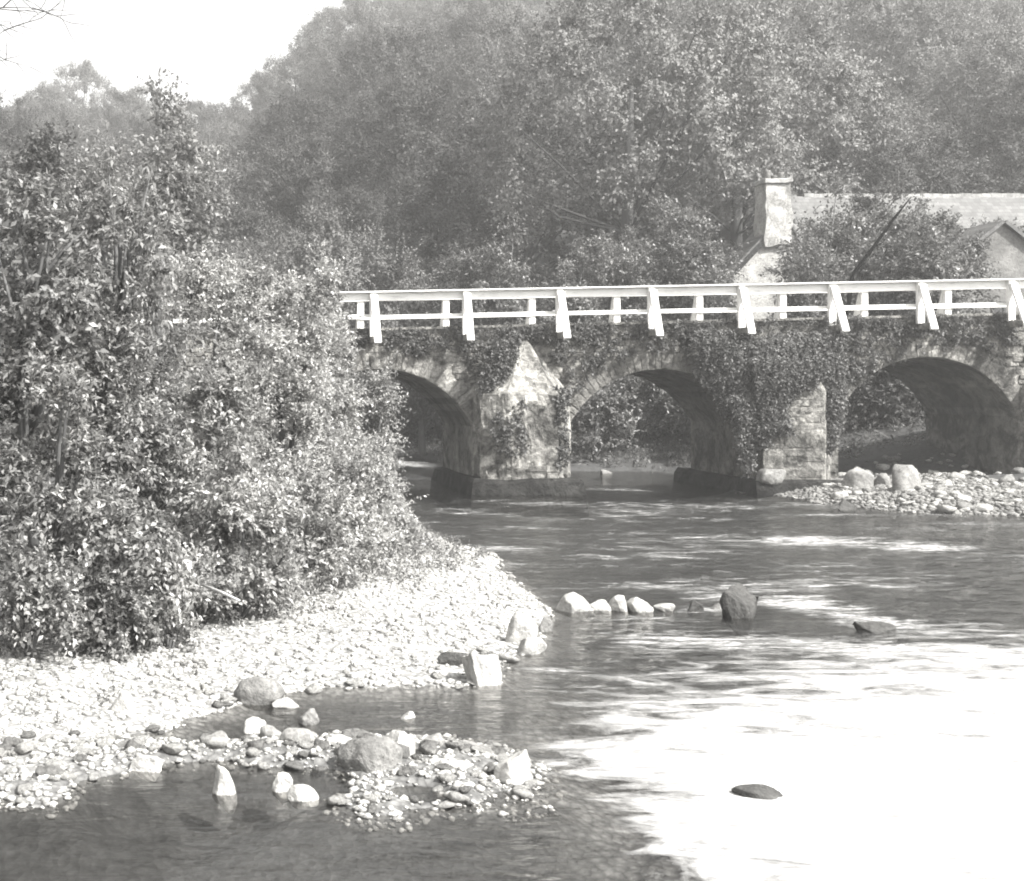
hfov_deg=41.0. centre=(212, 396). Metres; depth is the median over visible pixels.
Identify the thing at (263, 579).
shrub
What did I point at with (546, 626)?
boulder
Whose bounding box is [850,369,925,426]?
shrub
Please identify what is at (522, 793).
cobble
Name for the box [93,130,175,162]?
hillside tree
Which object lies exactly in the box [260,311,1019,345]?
wall top grass
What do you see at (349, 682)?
shore stone
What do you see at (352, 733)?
cobble
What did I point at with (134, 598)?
shrub
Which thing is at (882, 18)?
hillside tree
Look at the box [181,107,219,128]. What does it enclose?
hillside tree
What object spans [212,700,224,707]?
shore stone
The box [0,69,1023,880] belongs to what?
ground
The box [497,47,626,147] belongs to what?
hillside tree
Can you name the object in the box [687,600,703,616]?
boulder
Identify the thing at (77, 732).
cobble
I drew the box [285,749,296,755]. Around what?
cobble
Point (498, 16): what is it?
hillside tree
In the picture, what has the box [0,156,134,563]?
bank tree
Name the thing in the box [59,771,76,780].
cobble
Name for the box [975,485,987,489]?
rubble stone
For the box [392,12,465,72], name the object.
hillside tree
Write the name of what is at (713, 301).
tree
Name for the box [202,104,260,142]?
hillside tree
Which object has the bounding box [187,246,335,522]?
shrub
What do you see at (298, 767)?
cobble
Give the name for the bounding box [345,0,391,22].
hillside tree
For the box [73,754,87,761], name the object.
cobble
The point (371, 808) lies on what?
cobble
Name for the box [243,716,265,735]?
boulder
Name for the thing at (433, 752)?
cobble
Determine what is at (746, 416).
ivy
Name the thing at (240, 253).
hillside tree
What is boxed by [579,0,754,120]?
hillside tree
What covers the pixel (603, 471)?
boulder
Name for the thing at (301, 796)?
boulder
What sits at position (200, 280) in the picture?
shrub
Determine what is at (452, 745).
cobble
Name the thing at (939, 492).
rubble stone
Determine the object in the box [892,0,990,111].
hillside tree
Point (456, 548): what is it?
weeds
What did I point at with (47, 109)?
hillside tree
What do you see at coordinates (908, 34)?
hillside tree
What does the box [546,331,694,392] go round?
creeper
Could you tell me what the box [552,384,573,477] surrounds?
creeper
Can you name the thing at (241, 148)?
hillside tree
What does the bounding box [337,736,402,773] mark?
boulder
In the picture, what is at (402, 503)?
shrub
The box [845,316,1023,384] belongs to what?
creeper
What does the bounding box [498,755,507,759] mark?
cobble
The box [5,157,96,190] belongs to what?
hillside tree
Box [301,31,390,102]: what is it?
hillside tree
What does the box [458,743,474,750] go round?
cobble
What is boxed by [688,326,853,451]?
ivy
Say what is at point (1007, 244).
outbuilding
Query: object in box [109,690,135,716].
rock
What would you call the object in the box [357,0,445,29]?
hillside tree
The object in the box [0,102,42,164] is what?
hillside tree
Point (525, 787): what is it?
cobble
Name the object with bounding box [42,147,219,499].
bank tree
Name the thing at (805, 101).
hillside tree
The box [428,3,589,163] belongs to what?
hillside tree
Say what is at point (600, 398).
shrub
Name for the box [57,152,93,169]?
hillside tree
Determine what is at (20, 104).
hillside tree
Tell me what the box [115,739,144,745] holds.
boulder
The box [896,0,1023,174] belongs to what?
hillside tree
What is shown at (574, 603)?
boulder
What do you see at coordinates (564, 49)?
hillside tree
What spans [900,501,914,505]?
rubble stone
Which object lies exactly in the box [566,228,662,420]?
tree
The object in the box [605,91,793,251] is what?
hillside tree
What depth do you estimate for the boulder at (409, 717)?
11.00 m
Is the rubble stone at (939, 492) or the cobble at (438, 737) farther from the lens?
the rubble stone at (939, 492)
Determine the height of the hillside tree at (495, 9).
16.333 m
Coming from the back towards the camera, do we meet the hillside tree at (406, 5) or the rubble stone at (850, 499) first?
the hillside tree at (406, 5)
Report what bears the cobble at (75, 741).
on the ground at (178, 825)
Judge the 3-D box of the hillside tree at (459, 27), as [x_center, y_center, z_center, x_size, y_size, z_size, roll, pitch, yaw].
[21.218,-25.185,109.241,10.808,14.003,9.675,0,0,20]
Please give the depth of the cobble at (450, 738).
10.07 m
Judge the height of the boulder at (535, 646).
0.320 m
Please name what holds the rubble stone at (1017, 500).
on the ground at (178, 825)
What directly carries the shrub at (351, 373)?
on the ground at (178, 825)
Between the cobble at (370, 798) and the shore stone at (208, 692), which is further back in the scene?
the shore stone at (208, 692)
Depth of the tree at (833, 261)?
48.86 m
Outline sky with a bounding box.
[0,0,391,127]
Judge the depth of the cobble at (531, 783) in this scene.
9.06 m
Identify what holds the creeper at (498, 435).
attached to the stone bridge
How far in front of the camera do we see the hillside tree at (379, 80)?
112.93 m
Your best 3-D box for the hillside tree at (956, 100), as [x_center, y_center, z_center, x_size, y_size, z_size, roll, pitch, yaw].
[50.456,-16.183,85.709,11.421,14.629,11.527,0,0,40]
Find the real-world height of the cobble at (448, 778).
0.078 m
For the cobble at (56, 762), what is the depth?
9.38 m
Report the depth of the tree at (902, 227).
51.30 m
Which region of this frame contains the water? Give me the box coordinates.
[182,456,1023,880]
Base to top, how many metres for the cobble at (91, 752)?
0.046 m
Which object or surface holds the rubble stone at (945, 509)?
on the ground at (178, 825)
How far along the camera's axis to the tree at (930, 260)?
46.55 m
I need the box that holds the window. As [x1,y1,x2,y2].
[991,302,1005,312]
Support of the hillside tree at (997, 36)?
on the ground at (178, 825)
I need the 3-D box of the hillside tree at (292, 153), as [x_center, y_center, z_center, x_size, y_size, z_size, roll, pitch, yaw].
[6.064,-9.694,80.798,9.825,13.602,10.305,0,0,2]
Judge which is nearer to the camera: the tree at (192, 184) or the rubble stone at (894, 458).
the rubble stone at (894, 458)
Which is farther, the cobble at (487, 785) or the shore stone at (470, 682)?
the shore stone at (470, 682)
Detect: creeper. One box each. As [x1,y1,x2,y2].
[383,331,494,363]
[489,397,529,458]
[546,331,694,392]
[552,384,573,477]
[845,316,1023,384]
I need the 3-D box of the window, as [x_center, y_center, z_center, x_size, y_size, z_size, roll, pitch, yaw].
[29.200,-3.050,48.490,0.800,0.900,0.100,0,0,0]
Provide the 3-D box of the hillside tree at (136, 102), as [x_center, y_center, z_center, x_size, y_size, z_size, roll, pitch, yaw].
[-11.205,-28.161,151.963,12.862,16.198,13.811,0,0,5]
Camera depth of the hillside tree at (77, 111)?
160.20 m
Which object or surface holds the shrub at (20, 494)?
on the ground at (178, 825)
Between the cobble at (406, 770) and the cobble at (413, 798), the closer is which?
the cobble at (413, 798)
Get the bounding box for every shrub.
[0,273,54,535]
[0,337,161,634]
[0,515,114,660]
[7,291,204,556]
[56,555,169,665]
[57,460,212,652]
[97,334,214,524]
[126,562,246,629]
[128,574,216,651]
[131,339,298,564]
[137,241,300,537]
[174,419,334,621]
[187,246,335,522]
[210,302,344,552]
[214,446,373,595]
[226,547,315,609]
[239,278,359,535]
[266,239,385,522]
[275,264,359,530]
[282,530,370,590]
[295,431,413,574]
[300,312,406,536]
[322,289,348,449]
[337,327,365,465]
[337,502,410,557]
[339,424,419,525]
[347,350,415,508]
[357,380,437,444]
[358,494,436,554]
[396,392,442,438]
[571,378,646,463]
[599,374,678,446]
[638,388,690,439]
[842,370,899,430]
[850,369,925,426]
[900,388,925,422]
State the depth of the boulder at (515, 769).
9.17 m
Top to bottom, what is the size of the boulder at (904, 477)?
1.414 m
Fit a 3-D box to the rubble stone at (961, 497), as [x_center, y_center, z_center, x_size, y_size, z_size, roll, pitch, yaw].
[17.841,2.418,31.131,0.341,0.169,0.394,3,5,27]
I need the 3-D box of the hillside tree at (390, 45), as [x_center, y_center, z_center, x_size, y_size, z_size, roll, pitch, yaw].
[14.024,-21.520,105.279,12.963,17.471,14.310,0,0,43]
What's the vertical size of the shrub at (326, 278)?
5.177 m
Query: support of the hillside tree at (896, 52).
on the ground at (178, 825)
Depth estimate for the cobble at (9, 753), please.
9.72 m
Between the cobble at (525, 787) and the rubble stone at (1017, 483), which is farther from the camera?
the rubble stone at (1017, 483)
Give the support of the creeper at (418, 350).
attached to the stone bridge
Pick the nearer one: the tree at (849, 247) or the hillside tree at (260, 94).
the tree at (849, 247)
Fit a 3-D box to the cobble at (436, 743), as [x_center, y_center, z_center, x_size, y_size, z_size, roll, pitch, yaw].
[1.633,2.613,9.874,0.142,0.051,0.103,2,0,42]
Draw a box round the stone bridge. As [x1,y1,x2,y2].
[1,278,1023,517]
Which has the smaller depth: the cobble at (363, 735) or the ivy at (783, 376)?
the cobble at (363, 735)
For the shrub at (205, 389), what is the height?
3.349 m
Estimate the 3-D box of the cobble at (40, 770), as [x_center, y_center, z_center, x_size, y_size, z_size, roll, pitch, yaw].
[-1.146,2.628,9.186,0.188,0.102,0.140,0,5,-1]
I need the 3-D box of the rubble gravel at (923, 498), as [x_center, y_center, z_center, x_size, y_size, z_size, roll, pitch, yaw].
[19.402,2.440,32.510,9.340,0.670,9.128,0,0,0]
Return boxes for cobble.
[0,744,10,750]
[0,750,7,756]
[2,736,14,746]
[6,768,13,774]
[7,750,17,756]
[12,736,24,745]
[14,740,40,754]
[15,796,28,803]
[16,784,34,793]
[21,731,36,738]
[31,753,42,758]
[35,765,62,775]
[38,733,50,741]
[44,758,62,766]
[47,751,58,755]
[49,775,59,781]
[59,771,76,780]
[68,730,80,734]
[71,740,81,743]
[72,744,84,752]
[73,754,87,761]
[75,748,89,753]
[86,748,95,755]
[87,773,99,780]
[96,738,112,746]
[101,735,113,739]
[125,739,139,748]
[133,735,150,740]
[147,744,161,749]
[162,743,183,753]
[199,733,211,742]
[203,734,230,747]
[212,730,227,737]
[240,736,254,740]
[240,762,250,767]
[246,747,258,757]
[247,739,264,749]
[257,762,270,771]
[260,724,280,737]
[280,728,316,742]
[282,741,294,744]
[283,761,304,772]
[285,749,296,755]
[297,751,308,756]
[298,741,313,748]
[309,752,318,756]
[312,766,327,772]
[314,738,329,749]
[326,795,343,807]
[337,798,351,805]
[341,728,370,738]
[357,733,375,737]
[361,794,376,802]
[366,803,376,813]
[382,796,391,799]
[397,743,409,758]
[397,766,415,775]
[408,795,418,802]
[411,753,421,760]
[419,741,437,752]
[420,733,443,746]
[423,739,439,745]
[424,750,435,754]
[432,785,442,794]
[434,765,447,769]
[435,800,456,808]
[438,774,454,782]
[444,763,453,769]
[445,742,458,748]
[447,737,455,741]
[448,791,469,802]
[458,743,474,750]
[459,785,470,792]
[462,748,471,752]
[465,800,474,805]
[471,745,483,752]
[471,771,483,777]
[481,783,493,786]
[483,740,493,745]
[486,776,493,780]
[487,766,494,772]
[491,747,506,754]
[493,742,501,746]
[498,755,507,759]
[511,787,532,799]
[512,785,530,789]
[524,779,537,787]
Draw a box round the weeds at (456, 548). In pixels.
[0,527,491,657]
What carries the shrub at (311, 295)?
on the ground at (178, 825)
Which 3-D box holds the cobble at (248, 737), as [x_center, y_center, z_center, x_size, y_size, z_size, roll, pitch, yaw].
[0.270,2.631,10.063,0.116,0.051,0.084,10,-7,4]
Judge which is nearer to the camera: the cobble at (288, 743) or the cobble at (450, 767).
the cobble at (450, 767)
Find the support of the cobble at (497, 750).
on the ground at (178, 825)
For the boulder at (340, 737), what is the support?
on the ground at (178, 825)
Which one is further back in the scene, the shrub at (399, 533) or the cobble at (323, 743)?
the shrub at (399, 533)
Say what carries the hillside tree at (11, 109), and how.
on the ground at (178, 825)
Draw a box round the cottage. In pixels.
[675,170,1023,320]
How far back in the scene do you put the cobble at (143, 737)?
9.98 m
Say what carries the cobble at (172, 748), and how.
on the ground at (178, 825)
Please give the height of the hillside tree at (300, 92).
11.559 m
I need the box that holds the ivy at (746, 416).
[723,392,760,478]
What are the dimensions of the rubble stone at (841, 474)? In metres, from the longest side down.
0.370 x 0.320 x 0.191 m
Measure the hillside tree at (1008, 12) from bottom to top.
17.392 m
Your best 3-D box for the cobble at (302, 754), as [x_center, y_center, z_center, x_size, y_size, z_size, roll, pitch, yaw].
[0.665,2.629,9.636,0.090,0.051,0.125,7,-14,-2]
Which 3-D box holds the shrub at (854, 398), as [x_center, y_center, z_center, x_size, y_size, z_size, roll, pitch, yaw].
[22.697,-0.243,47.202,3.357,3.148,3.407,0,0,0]
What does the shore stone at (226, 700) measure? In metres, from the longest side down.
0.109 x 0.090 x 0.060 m
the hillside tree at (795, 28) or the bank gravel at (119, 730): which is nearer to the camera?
the bank gravel at (119, 730)
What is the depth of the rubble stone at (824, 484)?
35.73 m
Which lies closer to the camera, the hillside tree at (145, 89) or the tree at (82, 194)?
the tree at (82, 194)
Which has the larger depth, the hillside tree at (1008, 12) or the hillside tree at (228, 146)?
the hillside tree at (228, 146)
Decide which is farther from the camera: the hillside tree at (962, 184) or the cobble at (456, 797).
the hillside tree at (962, 184)
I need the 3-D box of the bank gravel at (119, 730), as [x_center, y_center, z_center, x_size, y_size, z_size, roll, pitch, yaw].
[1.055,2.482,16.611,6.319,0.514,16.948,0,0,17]
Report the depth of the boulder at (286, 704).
11.40 m
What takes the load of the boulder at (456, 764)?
on the ground at (178, 825)
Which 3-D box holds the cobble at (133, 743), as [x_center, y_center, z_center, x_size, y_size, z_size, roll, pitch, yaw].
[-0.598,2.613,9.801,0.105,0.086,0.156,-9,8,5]
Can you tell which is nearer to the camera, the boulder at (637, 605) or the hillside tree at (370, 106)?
the boulder at (637, 605)
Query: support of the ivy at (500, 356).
attached to the stone bridge
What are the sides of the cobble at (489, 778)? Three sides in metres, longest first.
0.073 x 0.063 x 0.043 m
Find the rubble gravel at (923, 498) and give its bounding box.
[736,472,1023,518]
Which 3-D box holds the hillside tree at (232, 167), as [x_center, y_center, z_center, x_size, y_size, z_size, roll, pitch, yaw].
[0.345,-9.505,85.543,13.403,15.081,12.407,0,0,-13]
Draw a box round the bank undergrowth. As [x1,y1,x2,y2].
[384,380,925,471]
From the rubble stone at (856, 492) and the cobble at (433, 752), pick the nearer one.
the cobble at (433, 752)
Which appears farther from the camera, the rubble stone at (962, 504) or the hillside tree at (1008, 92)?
the hillside tree at (1008, 92)
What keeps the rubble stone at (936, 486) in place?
on the ground at (178, 825)
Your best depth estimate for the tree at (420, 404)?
57.89 m
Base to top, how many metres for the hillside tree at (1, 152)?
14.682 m
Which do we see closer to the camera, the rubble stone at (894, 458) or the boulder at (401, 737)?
the boulder at (401, 737)
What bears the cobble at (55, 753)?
on the ground at (178, 825)
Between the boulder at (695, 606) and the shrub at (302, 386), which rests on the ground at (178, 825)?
the shrub at (302, 386)
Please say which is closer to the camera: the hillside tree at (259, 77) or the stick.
the stick
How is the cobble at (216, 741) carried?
on the ground at (178, 825)
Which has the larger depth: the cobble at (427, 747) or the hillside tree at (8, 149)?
the hillside tree at (8, 149)
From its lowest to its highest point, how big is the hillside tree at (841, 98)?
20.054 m
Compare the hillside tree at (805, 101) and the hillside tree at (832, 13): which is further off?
the hillside tree at (832, 13)
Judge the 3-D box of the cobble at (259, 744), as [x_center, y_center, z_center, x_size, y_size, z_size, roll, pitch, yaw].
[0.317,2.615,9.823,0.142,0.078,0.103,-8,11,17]
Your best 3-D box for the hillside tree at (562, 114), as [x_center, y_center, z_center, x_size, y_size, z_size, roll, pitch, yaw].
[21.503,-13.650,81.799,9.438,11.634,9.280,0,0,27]
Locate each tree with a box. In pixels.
[0,0,95,107]
[0,91,53,159]
[0,100,74,149]
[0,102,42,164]
[0,115,93,336]
[0,138,14,184]
[0,138,18,163]
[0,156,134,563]
[5,76,88,130]
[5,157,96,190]
[19,100,107,161]
[31,120,181,333]
[37,54,123,121]
[38,102,76,136]
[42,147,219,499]
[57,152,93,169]
[63,106,115,150]
[64,126,137,181]
[68,85,157,146]
[85,107,144,149]
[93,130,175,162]
[94,170,238,260]
[96,66,252,333]
[97,149,144,182]
[100,150,143,164]
[101,165,192,489]
[103,104,139,137]
[108,80,172,134]
[112,116,198,157]
[123,110,207,159]
[172,98,221,126]
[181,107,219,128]
[181,178,311,328]
[183,136,308,273]
[188,97,253,133]
[196,117,242,148]
[197,118,263,184]
[198,158,290,250]
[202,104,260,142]
[206,139,252,160]
[209,235,299,323]
[213,137,281,247]
[228,62,289,112]
[232,199,439,396]
[234,126,383,268]
[239,88,384,216]
[239,121,372,240]
[240,97,320,140]
[247,48,328,119]
[248,47,313,125]
[258,115,340,193]
[286,16,347,76]
[290,179,430,309]
[292,36,368,98]
[293,0,419,101]
[294,2,359,61]
[300,232,447,410]
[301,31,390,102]
[304,10,419,140]
[313,16,460,213]
[318,62,482,246]
[323,74,554,273]
[325,69,393,143]
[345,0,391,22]
[355,0,435,65]
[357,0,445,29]
[379,92,663,287]
[381,0,492,77]
[383,0,449,22]
[390,283,461,456]
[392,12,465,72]
[397,244,559,326]
[407,240,501,425]
[408,0,543,85]
[408,1,522,121]
[408,63,516,186]
[420,0,511,19]
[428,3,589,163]
[442,0,817,314]
[459,220,549,325]
[465,0,553,37]
[470,4,521,69]
[481,85,619,253]
[491,2,618,88]
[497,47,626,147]
[505,0,545,39]
[508,0,735,204]
[520,0,626,68]
[535,61,767,246]
[535,241,619,438]
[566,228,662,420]
[577,2,666,72]
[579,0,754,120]
[600,0,920,249]
[601,187,753,320]
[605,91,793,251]
[652,122,793,246]
[670,259,736,320]
[673,0,798,35]
[683,24,873,181]
[695,18,898,191]
[703,76,872,222]
[716,238,737,262]
[730,0,834,34]
[751,23,828,105]
[757,0,1015,139]
[758,232,841,317]
[762,174,882,395]
[767,16,892,100]
[781,0,913,40]
[790,93,1009,194]
[790,114,1008,195]
[792,185,890,372]
[804,140,941,193]
[807,175,936,409]
[831,0,996,126]
[832,25,916,80]
[866,186,937,262]
[869,204,1007,403]
[876,0,999,107]
[884,12,1023,176]
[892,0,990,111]
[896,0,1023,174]
[906,91,1023,193]
[909,0,1023,147]
[913,50,1023,167]
[949,58,1023,192]
[961,0,1023,107]
[969,214,1023,232]
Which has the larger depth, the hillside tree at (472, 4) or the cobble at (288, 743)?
the hillside tree at (472, 4)
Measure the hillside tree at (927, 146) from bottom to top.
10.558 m
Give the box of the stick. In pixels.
[202,584,239,601]
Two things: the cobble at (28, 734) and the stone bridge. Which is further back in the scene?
the stone bridge
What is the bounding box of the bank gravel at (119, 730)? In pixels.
[0,538,554,772]
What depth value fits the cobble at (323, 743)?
9.83 m
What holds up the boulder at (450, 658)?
on the ground at (178, 825)
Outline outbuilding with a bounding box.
[876,220,1023,416]
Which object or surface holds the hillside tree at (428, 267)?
on the ground at (178, 825)
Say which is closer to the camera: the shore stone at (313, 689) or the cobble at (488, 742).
the cobble at (488, 742)
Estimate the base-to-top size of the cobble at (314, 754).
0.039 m
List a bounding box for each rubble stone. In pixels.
[820,483,831,486]
[831,491,848,497]
[838,472,845,476]
[846,497,858,500]
[852,490,862,494]
[874,484,885,487]
[876,464,889,469]
[888,456,900,461]
[896,497,905,501]
[900,493,907,497]
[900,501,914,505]
[906,492,917,495]
[932,484,943,489]
[933,490,946,496]
[936,479,951,483]
[936,505,956,513]
[948,472,964,479]
[949,490,960,495]
[955,500,974,509]
[956,494,971,501]
[974,503,992,511]
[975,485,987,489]
[997,474,1014,483]
[1000,490,1013,494]
[1008,498,1022,502]
[1011,481,1021,486]
[1012,467,1023,473]
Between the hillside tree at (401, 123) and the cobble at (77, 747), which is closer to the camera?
the cobble at (77, 747)
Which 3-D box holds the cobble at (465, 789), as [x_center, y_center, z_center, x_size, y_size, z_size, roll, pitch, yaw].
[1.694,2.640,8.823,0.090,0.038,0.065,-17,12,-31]
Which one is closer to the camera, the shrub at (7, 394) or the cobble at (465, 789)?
the cobble at (465, 789)
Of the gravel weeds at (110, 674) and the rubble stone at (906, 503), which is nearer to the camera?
the gravel weeds at (110, 674)
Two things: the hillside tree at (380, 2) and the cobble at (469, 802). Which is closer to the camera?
the cobble at (469, 802)
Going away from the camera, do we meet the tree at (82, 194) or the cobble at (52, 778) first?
the cobble at (52, 778)
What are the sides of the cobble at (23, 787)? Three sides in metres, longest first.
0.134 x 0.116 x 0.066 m
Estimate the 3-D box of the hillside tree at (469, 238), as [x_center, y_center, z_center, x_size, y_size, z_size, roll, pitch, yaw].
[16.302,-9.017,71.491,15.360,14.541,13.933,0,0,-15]
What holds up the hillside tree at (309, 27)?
on the ground at (178, 825)
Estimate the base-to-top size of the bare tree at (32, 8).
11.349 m
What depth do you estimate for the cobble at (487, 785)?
9.02 m
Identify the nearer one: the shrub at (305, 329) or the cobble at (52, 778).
the cobble at (52, 778)
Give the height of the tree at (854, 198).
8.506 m
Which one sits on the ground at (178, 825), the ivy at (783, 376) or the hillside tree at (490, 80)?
the hillside tree at (490, 80)
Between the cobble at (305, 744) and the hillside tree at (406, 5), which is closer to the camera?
the cobble at (305, 744)
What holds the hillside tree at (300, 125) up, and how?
on the ground at (178, 825)
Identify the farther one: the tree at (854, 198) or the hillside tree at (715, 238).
the hillside tree at (715, 238)
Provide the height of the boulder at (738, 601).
0.716 m
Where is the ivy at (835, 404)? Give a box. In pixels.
[821,352,852,456]
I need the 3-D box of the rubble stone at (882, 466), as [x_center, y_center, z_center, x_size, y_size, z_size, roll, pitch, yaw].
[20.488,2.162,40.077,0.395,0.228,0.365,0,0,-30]
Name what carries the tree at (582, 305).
on the ground at (178, 825)
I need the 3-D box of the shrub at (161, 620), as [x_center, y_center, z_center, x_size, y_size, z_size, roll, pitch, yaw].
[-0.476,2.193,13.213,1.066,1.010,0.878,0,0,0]
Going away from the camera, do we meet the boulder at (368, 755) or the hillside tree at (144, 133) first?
the boulder at (368, 755)
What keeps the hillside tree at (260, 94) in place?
on the ground at (178, 825)
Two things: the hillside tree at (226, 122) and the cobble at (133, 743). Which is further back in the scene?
the hillside tree at (226, 122)
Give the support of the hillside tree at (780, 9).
on the ground at (178, 825)
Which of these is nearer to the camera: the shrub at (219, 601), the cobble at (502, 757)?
the cobble at (502, 757)
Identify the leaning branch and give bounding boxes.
[845,197,910,315]
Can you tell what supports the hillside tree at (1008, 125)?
on the ground at (178, 825)
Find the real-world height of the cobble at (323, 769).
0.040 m
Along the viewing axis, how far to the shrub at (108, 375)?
16.83 m
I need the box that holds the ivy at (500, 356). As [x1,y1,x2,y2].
[475,330,524,398]
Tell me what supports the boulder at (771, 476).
on the stone bridge
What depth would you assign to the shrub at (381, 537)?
18.71 m
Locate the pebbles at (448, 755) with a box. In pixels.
[0,730,567,832]
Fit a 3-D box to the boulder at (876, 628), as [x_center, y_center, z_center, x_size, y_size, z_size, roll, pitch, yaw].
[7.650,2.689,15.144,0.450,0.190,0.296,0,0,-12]
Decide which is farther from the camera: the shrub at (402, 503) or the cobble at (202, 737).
the shrub at (402, 503)
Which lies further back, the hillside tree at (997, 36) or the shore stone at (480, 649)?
the hillside tree at (997, 36)
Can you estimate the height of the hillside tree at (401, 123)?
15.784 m
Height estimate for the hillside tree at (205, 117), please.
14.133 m
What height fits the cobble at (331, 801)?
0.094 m
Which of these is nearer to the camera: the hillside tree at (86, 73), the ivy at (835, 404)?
the ivy at (835, 404)
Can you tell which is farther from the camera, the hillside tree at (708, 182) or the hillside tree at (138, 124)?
the hillside tree at (138, 124)
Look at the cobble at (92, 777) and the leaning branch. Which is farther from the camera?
the leaning branch
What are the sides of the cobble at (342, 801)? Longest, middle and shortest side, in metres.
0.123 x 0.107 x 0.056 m
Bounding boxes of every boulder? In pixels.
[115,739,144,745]
[129,754,164,781]
[212,765,236,814]
[233,676,284,710]
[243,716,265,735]
[271,697,300,711]
[272,772,292,804]
[287,784,318,808]
[298,708,318,731]
[324,734,351,742]
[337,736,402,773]
[387,730,414,753]
[400,711,415,722]
[422,758,473,768]
[437,652,467,665]
[446,741,494,753]
[461,653,501,689]
[494,749,532,784]
[505,612,537,644]
[517,637,546,657]
[538,617,552,633]
[555,592,593,619]
[589,599,611,616]
[600,469,612,475]
[608,595,629,621]
[626,597,653,620]
[653,603,674,614]
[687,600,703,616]
[711,603,721,612]
[719,583,758,643]
[731,784,782,799]
[755,469,785,484]
[838,498,855,517]
[842,467,873,487]
[852,621,895,638]
[874,473,889,484]
[892,464,921,491]
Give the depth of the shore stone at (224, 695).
11.52 m
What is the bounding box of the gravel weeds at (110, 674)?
[0,562,507,732]
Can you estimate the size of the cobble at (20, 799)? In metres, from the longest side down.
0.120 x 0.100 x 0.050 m
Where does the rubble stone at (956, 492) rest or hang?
on the ground at (178, 825)
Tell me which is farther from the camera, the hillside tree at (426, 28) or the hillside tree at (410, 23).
the hillside tree at (410, 23)
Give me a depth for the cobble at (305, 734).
9.99 m
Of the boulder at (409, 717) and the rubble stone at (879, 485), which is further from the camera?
the rubble stone at (879, 485)
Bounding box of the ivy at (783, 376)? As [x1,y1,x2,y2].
[749,354,831,449]
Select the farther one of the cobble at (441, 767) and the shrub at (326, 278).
the shrub at (326, 278)
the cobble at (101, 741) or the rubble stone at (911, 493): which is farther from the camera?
the rubble stone at (911, 493)
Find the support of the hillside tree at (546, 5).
on the ground at (178, 825)
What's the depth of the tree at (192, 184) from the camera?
43.38 m
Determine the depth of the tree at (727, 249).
65.69 m
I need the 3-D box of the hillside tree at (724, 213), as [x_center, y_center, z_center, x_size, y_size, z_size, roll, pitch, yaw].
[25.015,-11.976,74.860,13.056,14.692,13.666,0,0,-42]
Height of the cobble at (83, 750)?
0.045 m
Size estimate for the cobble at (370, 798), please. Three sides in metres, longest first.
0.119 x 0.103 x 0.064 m
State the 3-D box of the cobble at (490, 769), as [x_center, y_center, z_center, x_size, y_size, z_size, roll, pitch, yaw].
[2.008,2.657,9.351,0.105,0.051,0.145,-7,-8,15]
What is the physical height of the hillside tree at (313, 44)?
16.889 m
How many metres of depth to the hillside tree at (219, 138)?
127.19 m
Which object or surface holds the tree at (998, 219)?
on the ground at (178, 825)
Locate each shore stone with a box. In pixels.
[145,725,159,731]
[203,690,215,694]
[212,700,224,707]
[219,697,230,703]
[220,693,232,699]
[304,683,322,695]
[345,679,356,684]
[350,681,364,687]
[354,677,362,681]
[432,673,441,678]
[467,678,475,685]
[476,647,487,651]
[499,653,518,662]
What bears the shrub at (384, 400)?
on the ground at (178, 825)
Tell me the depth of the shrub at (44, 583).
12.31 m
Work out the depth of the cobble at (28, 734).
10.16 m
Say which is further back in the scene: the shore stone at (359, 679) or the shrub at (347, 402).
the shrub at (347, 402)
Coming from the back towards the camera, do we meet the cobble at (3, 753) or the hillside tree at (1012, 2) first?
the hillside tree at (1012, 2)
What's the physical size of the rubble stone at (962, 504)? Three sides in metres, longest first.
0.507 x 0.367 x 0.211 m
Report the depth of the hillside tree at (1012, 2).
100.46 m
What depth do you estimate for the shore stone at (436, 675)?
12.39 m
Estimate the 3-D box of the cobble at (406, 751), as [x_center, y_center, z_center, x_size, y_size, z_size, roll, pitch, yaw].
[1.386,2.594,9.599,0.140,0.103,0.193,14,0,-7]
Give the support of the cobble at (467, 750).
on the ground at (178, 825)
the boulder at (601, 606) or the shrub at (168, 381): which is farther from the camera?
the shrub at (168, 381)
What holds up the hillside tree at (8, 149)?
on the ground at (178, 825)
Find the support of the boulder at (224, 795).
in the water
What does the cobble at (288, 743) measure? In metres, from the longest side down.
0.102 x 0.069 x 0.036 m
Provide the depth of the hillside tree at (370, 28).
124.06 m
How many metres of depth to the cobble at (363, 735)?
10.05 m
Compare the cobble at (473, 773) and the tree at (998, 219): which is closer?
the cobble at (473, 773)
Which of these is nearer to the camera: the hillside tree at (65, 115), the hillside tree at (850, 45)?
the hillside tree at (850, 45)
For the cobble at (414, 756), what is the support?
on the ground at (178, 825)
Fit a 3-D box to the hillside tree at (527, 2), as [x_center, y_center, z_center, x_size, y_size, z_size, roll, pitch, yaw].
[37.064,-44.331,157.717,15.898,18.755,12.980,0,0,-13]
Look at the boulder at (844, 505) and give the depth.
31.24 m
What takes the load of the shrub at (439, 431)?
on the ground at (178, 825)
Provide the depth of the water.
10.25 m
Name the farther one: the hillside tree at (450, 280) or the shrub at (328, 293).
the hillside tree at (450, 280)
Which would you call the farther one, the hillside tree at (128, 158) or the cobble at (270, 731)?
the hillside tree at (128, 158)
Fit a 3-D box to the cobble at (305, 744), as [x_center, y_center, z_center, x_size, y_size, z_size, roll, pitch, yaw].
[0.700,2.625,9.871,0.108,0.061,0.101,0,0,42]
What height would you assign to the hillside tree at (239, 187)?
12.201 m
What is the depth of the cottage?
55.48 m
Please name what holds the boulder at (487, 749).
on the ground at (178, 825)
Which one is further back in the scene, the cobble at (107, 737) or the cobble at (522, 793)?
the cobble at (107, 737)

